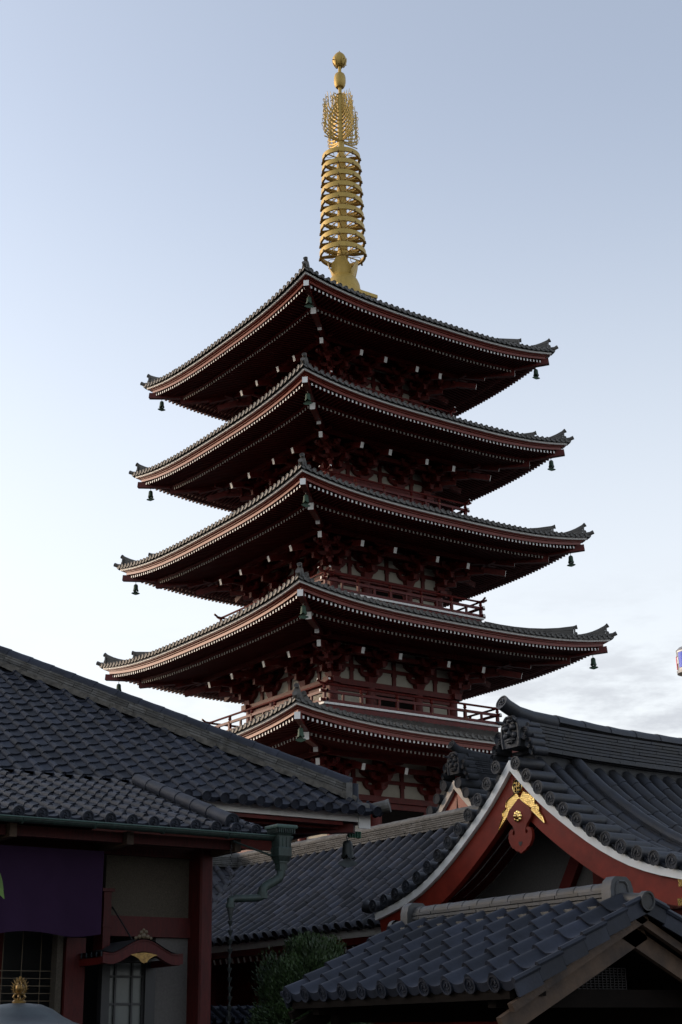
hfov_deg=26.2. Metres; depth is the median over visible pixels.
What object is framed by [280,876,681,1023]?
tiled pavilion
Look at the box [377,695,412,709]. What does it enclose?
door panel
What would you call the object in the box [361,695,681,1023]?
gabled hall
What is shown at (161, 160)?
sky
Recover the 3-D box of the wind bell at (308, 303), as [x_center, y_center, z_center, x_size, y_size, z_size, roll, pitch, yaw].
[-1.262,-8.346,57.876,0.295,0.654,0.262,-14,-24,32]
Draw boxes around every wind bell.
[116,682,121,690]
[131,584,139,594]
[147,489,154,500]
[158,401,164,410]
[296,725,305,741]
[298,602,308,618]
[301,493,309,506]
[303,391,311,404]
[305,294,313,307]
[338,834,357,867]
[532,367,539,379]
[547,460,555,470]
[567,553,575,566]
[589,658,597,668]
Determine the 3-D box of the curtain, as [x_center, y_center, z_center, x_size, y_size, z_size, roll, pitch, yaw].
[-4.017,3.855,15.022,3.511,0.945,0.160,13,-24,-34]
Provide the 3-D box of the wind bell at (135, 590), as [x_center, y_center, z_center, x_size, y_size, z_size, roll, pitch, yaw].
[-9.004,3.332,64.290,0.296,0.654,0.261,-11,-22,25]
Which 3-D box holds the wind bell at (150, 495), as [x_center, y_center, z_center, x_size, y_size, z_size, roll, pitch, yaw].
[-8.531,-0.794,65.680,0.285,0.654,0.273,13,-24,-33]
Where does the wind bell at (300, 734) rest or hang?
hanging from the five storey pagoda
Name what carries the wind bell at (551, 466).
hanging from the five storey pagoda
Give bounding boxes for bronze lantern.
[0,977,77,1023]
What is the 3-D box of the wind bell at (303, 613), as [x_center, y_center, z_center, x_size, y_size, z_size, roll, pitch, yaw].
[-1.333,3.482,51.991,0.296,0.654,0.261,-11,-22,26]
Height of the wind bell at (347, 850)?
0.556 m
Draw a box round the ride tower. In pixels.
[676,646,681,675]
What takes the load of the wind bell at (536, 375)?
hanging from the five storey pagoda
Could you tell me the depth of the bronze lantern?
7.82 m
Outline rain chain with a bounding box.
[226,845,233,1023]
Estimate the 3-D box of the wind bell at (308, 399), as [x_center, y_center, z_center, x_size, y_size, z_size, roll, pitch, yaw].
[-1.264,-4.385,56.033,0.281,0.654,0.277,13,-24,-33]
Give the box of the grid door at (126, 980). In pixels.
[108,963,143,1023]
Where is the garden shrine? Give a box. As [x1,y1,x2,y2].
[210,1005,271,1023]
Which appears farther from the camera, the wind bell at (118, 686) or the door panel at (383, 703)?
the wind bell at (118, 686)
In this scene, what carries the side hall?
on the ground
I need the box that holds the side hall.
[211,805,478,1023]
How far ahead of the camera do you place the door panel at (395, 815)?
56.54 m
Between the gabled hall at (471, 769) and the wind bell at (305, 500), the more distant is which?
the wind bell at (305, 500)
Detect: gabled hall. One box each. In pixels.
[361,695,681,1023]
[426,740,511,814]
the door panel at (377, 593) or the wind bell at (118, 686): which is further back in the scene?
the wind bell at (118, 686)
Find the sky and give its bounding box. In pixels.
[0,0,681,737]
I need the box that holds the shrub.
[243,930,373,1023]
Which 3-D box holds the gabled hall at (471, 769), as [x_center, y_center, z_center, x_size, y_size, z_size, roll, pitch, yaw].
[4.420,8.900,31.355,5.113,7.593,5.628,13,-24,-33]
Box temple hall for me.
[0,646,390,1023]
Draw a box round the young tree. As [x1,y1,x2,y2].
[0,874,3,898]
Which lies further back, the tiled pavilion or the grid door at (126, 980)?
the grid door at (126, 980)
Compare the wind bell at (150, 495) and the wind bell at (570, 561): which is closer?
the wind bell at (570, 561)
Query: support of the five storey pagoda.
on the ground
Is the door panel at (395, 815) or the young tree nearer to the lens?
the young tree
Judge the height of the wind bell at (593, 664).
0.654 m
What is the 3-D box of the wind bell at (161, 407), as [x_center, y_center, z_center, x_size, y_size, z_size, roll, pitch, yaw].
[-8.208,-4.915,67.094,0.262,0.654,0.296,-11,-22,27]
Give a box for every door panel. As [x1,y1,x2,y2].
[372,591,401,599]
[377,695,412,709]
[382,810,423,823]
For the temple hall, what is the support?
on the ground
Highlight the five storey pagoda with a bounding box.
[96,51,616,852]
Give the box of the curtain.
[0,845,103,936]
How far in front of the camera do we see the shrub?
17.58 m
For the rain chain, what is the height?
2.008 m
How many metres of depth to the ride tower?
199.56 m

